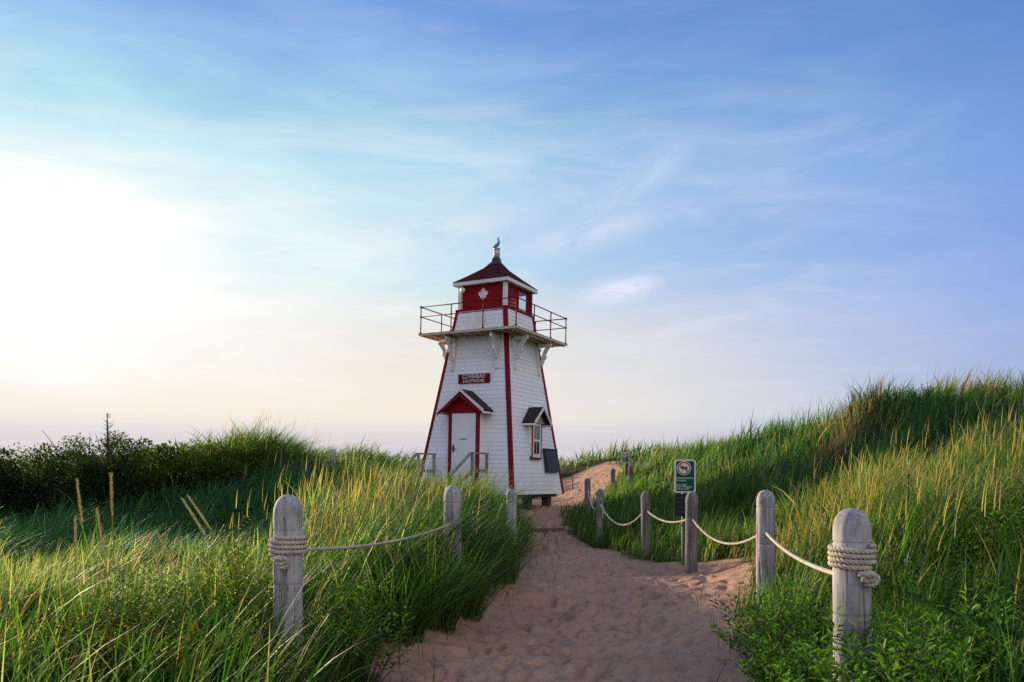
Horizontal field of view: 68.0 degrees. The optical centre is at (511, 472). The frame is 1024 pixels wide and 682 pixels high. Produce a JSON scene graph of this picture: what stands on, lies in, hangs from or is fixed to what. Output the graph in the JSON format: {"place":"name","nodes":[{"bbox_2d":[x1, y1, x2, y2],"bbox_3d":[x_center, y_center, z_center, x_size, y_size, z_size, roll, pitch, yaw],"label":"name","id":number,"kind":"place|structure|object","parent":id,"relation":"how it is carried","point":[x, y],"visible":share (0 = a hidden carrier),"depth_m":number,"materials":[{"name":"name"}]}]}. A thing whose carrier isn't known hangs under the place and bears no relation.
{"place":"outdoors","nodes":[
{"label":"outdoors","id":0,"kind":"place"},
{"bbox_2d":[493,237,499,247],"bbox_3d":[-0.454,-6.675,22.000,0.205,0.342,0.089,0,0,0],"label":"bird","id":1,"kind":"object","parent":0,"point":[497,244],"visible":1,"depth_m":21.97},
{"bbox_2d":[0,400,1017,681],"bbox_3d":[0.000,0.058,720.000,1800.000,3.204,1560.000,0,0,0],"label":"ground","id":2,"kind":"structure","parent":0,"point":[850,426],"depth_m":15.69,"materials":[{"name":"green plant"}]},
{"bbox_2d":[0,468,26,512],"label":"bush","id":3,"kind":"object","parent":2,"relation":"on","point":[6,499],"visible":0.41,"depth_m":13.76,"materials":[{"name":"green plant"}]},
{"bbox_2d":[0,442,53,473],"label":"bush","id":4,"kind":"object","parent":2,"relation":"on","point":[24,458],"visible":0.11,"depth_m":16.87,"materials":[{"name":"green plant"}]},
{"bbox_2d":[0,443,115,514],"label":"bush","id":5,"kind":"object","parent":2,"relation":"on","point":[33,482],"visible":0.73,"depth_m":13.78,"materials":[{"name":"green plant"}]},
{"bbox_2d":[0,604,122,678],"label":"shrub","id":6,"kind":"object","parent":2,"relation":"on","point":[85,618],"visible":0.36,"depth_m":4.42,"materials":[{"name":"green plant"}]},
{"bbox_2d":[71,515,77,618],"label":"grass stalk","id":7,"kind":"object","parent":2,"relation":"on","point":[75,538],"depth_m":5.20,"materials":[{"name":"beige plant"}]},
{"bbox_2d":[75,479,94,605],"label":"grass stalk","id":8,"kind":"object","parent":2,"relation":"on","point":[79,500],"depth_m":5.30,"materials":[{"name":"beige plant"}]},
{"bbox_2d":[28,430,162,475],"bbox_3d":[-9.512,-0.293,17.214,3.493,1.420,2.691,0,0,0],"label":"bush","id":9,"kind":"object","parent":2,"relation":"on","point":[75,445],"visible":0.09,"depth_m":17.22,"materials":[{"name":"green plant"}]},
{"bbox_2d":[95,507,111,617],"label":"grass stalk","id":10,"kind":"object","parent":2,"relation":"on","point":[100,533],"depth_m":5.20,"materials":[{"name":"plant"}]},
{"bbox_2d":[94,413,116,480],"bbox_3d":[-7.987,-0.332,14.958,0.426,1.706,0.390,0,0,-45],"label":"spruce tree","id":11,"kind":"object","parent":2,"relation":"on","point":[107,442],"visible":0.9,"depth_m":14.98,"materials":[{"name":"green plant"}]},
{"bbox_2d":[109,473,117,614],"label":"grass stalk","id":12,"kind":"object","parent":2,"relation":"on","point":[111,490],"depth_m":5.30,"materials":[{"name":"beige plant"}]},
{"bbox_2d":[35,433,197,506],"bbox_3d":[-7.484,-0.019,14.564,2.980,1.444,2.288,0,0,0],"label":"bush","id":13,"kind":"object","parent":2,"relation":"on","point":[121,461],"visible":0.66,"depth_m":14.14,"materials":[{"name":"green plant"}]},
{"bbox_2d":[55,610,225,681],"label":"shrub","id":14,"kind":"object","parent":2,"relation":"on","point":[112,652],"visible":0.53,"depth_m":4.28,"materials":[{"name":"green plant"}]},
{"bbox_2d":[146,533,176,641],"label":"grass stalk","id":15,"kind":"object","parent":2,"relation":"on","point":[154,555],"depth_m":5.10,"materials":[{"name":"plant"}]},
{"bbox_2d":[157,532,185,619],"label":"grass stalk","id":16,"kind":"object","parent":2,"relation":"on","point":[167,558],"depth_m":5.10,"materials":[{"name":"plant"}]},
{"bbox_2d":[117,439,253,491],"bbox_3d":[-6.365,-0.139,14.785,2.727,1.093,2.091,0,0,0],"label":"bush","id":17,"kind":"object","parent":2,"relation":"on","point":[186,464],"visible":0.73,"depth_m":14.32,"materials":[{"name":"green plant"}]},
{"bbox_2d":[187,494,266,620],"bbox_3d":[-2.043,0.740,5.600,0.723,1.176,0.032,0,0,0],"label":"grass stalk","id":18,"kind":"object","parent":2,"relation":"on","point":[200,514],"depth_m":5.60,"materials":[{"name":"plant"}]},
{"bbox_2d":[191,515,273,654],"bbox_3d":[-1.887,0.870,5.382,0.720,1.139,0.650,0,0,14],"label":"shrub","id":19,"kind":"object","parent":2,"relation":"on","point":[242,581],"visible":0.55,"depth_m":5.32,"materials":[{"name":"green plant"}]},
{"bbox_2d":[0,522,475,681],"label":"undergrowth","id":20,"kind":"object","parent":2,"relation":"on","point":[139,617],"visible":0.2,"depth_m":4.99,"materials":[{"name":"green plant"}]},
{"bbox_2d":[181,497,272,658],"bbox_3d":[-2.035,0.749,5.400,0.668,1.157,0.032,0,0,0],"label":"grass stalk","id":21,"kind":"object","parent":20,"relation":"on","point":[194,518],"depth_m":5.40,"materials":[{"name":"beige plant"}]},
{"bbox_2d":[192,437,284,473],"bbox_3d":[-5.530,-0.351,15.289,1.804,0.776,1.898,0,0,-40],"label":"bush","id":22,"kind":"object","parent":2,"relation":"on","point":[256,459],"visible":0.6,"depth_m":14.90,"materials":[{"name":"green plant"}]},
{"bbox_2d":[197,610,318,680],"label":"shrub","id":23,"kind":"object","parent":2,"relation":"on","point":[254,656],"visible":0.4,"depth_m":4.64,"materials":[{"name":"green plant"}]},
{"bbox_2d":[273,495,302,666],"bbox_3d":[-1.536,0.966,5.199,0.203,1.633,0.204,0,0,0],"label":"rope post","id":24,"kind":"object","parent":2,"relation":"on","point":[287,515],"visible":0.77,"depth_m":5.12,"materials":[{"name":"grey wood"}]},
{"bbox_2d":[268,519,510,569],"bbox_3d":[-0.627,0.697,9.747,0.473,0.557,9.603,0,0,10],"label":"rope","id":25,"kind":"object","parent":24,"relation":"attached to","point":[281,562],"visible":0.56,"depth_m":5.11,"materials":[{"name":"beige fabric"}]},
{"bbox_2d":[330,449,335,475],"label":"rope post","id":26,"kind":"object","parent":2,"relation":"on","point":[333,455],"visible":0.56,"depth_m":17.45,"materials":[{"name":"grey wood"}]},
{"bbox_2d":[303,569,420,681],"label":"shrub","id":27,"kind":"object","parent":2,"relation":"on","point":[365,614],"visible":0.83,"depth_m":5.41,"materials":[{"name":"green plant"}]},
{"bbox_2d":[395,452,488,496],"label":"entrance stairs","id":28,"kind":"structure","parent":2,"relation":"on","point":[485,470],"depth_m":20.04,"materials":[{"name":"grey wood"}]},
{"bbox_2d":[444,485,461,571],"bbox_3d":[-0.648,0.876,8.300,0.199,1.483,0.204,0,0,0],"label":"rope post","id":29,"kind":"object","parent":2,"relation":"on","point":[452,506],"visible":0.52,"depth_m":8.22,"materials":[{"name":"grey wood"}]},
{"bbox_2d":[418,248,567,510],"bbox_3d":[-0.520,-2.599,21.881,3.276,7.812,3.380,1,0,29],"label":"lighthouse","id":30,"kind":"object","parent":2,"relation":"on","point":[492,395],"visible":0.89,"depth_m":21.04,"materials":[{"name":"white paint"}]},
{"bbox_2d":[451,413,475,484],"bbox_3d":[-1.333,-0.645,20.647,0.780,1.960,0.130,1,0,29],"label":"door","id":31,"kind":"structure","parent":30,"relation":"in","point":[463,424],"depth_m":20.67,"materials":[{"name":"white paint"}]},
{"bbox_2d":[517,287,529,313],"bbox_3d":[0.314,-4.952,21.942,0.054,0.680,0.700,1,0,29],"label":"lantern window","id":32,"kind":"structure","parent":30,"relation":"in","point":[527,293],"depth_m":22.04,"materials":[{"name":"red wood"}]},
{"bbox_2d":[530,423,541,458],"bbox_3d":[0.681,-0.891,21.211,0.066,1.025,0.620,1,0,29],"label":"window","id":33,"kind":"structure","parent":30,"relation":"in","point":[536,450],"depth_m":21.20,"materials":[{"name":"red paint"}]},
{"bbox_2d":[543,448,559,471],"bbox_3d":[1.150,-0.355,22.026,0.178,0.680,0.830,1,0,29],"label":"notice board","id":34,"kind":"object","parent":30,"relation":"attached to","point":[551,462],"visible":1,"depth_m":21.94,"materials":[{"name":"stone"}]},
{"bbox_2d":[506,489,516,532],"bbox_3d":[-0.009,1.077,14.599,0.201,1.533,0.204,0,0,0],"label":"rope post","id":35,"kind":"object","parent":2,"relation":"on","point":[509,500],"visible":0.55,"depth_m":14.52,"materials":[{"name":"grey wood"}]},
{"bbox_2d":[585,478,590,519],"bbox_3d":[1.997,0.865,20.000,0.159,1.455,0.158,0,0,0],"label":"rope post","id":36,"kind":"object","parent":2,"relation":"on","point":[587,488],"visible":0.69,"depth_m":19.93,"materials":[{"name":"grey wood"}]},
{"bbox_2d":[596,489,603,544],"bbox_3d":[1.963,1.160,16.999,0.164,1.609,0.166,1,0,0],"label":"rope post","id":37,"kind":"object","parent":2,"relation":"on","point":[599,500],"visible":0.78,"depth_m":16.93,"materials":[{"name":"grey wood"}]},
{"bbox_2d":[610,468,614,490],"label":"rope post","id":38,"kind":"object","parent":2,"relation":"on","point":[612,477],"visible":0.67,"depth_m":23.94,"materials":[{"name":"grey wood"}]},
{"bbox_2d":[621,452,628,477],"bbox_3d":[3.719,-0.023,24.990,0.250,1.314,0.140,0,0,0],"label":"dog sign","id":39,"kind":"object","parent":2,"relation":"on","point":[625,457],"visible":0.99,"depth_m":24.93,"materials":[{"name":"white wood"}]},
{"bbox_2d":[628,465,632,483],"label":"rope post","id":40,"kind":"object","parent":2,"relation":"on","point":[630,471],"visible":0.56,"depth_m":22.94,"materials":[{"name":"grey wood"}]},
{"bbox_2d":[641,491,650,557],"bbox_3d":[2.559,1.140,14.499,0.178,1.569,0.182,-1,0,0],"label":"rope post","id":41,"kind":"object","parent":2,"relation":"on","point":[645,524],"visible":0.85,"depth_m":14.42,"materials":[{"name":"grey wood"}]},
{"bbox_2d":[559,357,1023,681],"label":"dune grass","id":42,"kind":"structure","parent":2,"relation":"on","point":[808,535],"depth_m":11.86,"materials":[{"name":"green plant"}]},
{"bbox_2d":[756,490,774,598],"bbox_3d":[2.808,0.955,8.400,0.205,1.533,0.204,0,0,0],"label":"rope post","id":43,"kind":"object","parent":42,"relation":"on","point":[765,523],"visible":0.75,"depth_m":8.32,"materials":[{"name":"grey wood"}]},
{"bbox_2d":[705,578,832,665],"bbox_3d":[1.981,1.161,5.850,0.928,0.734,1.165,0,0,23],"label":"shrub","id":44,"kind":"object","parent":42,"relation":"on","point":[771,628],"visible":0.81,"depth_m":5.88,"materials":[{"name":"green plant"}]},
{"bbox_2d":[832,508,871,681],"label":"rope post","id":45,"kind":"object","parent":42,"relation":"on","point":[852,593],"visible":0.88,"depth_m":4.22,"materials":[{"name":"grey wood"}]},
{"bbox_2d":[588,490,880,587],"bbox_3d":[2.313,0.745,12.039,1.030,0.706,15.800,0,0,0],"label":"rope","id":46,"kind":"object","parent":45,"relation":"attached to","point":[870,578],"visible":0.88,"depth_m":4.22,"materials":[{"name":"beige fabric"}]},
{"bbox_2d":[889,578,1023,681],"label":"shrub","id":47,"kind":"object","parent":42,"relation":"on","point":[935,620],"visible":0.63,"depth_m":4.45,"materials":[{"name":"green plant"}]},
{"bbox_2d":[813,470,863,509],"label":"shrub","id":48,"kind":"object","parent":2,"relation":"on","point":[836,485],"visible":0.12,"depth_m":11.79,"materials":[{"name":"green plant"}]},
{"bbox_2d":[782,605,989,681],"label":"shrub","id":49,"kind":"object","parent":2,"relation":"on","point":[889,667],"visible":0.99,"depth_m":3.92,"materials":[{"name":"green plant"}]},
{"bbox_2d":[853,474,918,512],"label":"shrub","id":50,"kind":"object","parent":2,"relation":"on","point":[879,490],"visible":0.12,"depth_m":8.85,"materials":[{"name":"green plant"}]},
{"bbox_2d":[761,419,1023,681],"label":"undergrowth","id":51,"kind":"object","parent":2,"relation":"on","point":[961,606],"visible":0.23,"depth_m":5.71,"materials":[{"name":"green plant"}]},
{"bbox_2d":[906,382,953,407],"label":"shrub","id":52,"kind":"object","parent":2,"relation":"on","point":[927,393],"visible":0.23,"depth_m":15.84,"materials":[{"name":"green plant"}]},
{"bbox_2d":[925,483,1023,579],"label":"shrub","id":53,"kind":"object","parent":2,"relation":"on","point":[988,528],"visible":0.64,"depth_m":6.35,"materials":[{"name":"green plant"}]},
{"bbox_2d":[0,0,1023,464],"label":"sky","id":54,"kind":"structure","parent":0,"point":[211,211],"materials":[{"name":"blue"}]},
{"bbox_2d":[372,461,777,681],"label":"path","id":55,"kind":"structure","parent":0,"point":[646,606],"depth_m":8.07,"materials":[{"name":"beige sand"}]},
{"bbox_2d":[527,528,562,533],"bbox_3d":[0.743,1.440,18.750,1.108,0.140,0.100,0,0,-16],"label":"timber step","id":56,"kind":"object","parent":55,"relation":"on","point":[550,529],"visible":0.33,"depth_m":18.73,"materials":[{"name":"brown wood"}]},
{"bbox_2d":[674,460,695,564],"bbox_3d":[2.899,0.823,12.740,0.356,2.090,0.092,0,0,0],"label":"dog sign","id":57,"kind":"object","parent":55,"relation":"on","point":[685,476],"visible":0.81,"depth_m":12.70,"materials":[{"name":"metal"}]},
{"bbox_2d":[685,492,697,573],"bbox_3d":[2.814,1.088,11.899,0.198,1.580,0.200,0,0,0],"label":"rope post","id":58,"kind":"object","parent":55,"relation":"on","point":[691,537],"visible":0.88,"depth_m":11.82,"materials":[{"name":"grey wood"}]},
{"bbox_2d":[727,629,832,681],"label":"shrub","id":59,"kind":"object","parent":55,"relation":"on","point":[758,675],"visible":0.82,"depth_m":4.77,"materials":[{"name":"green plant"}]}
]}

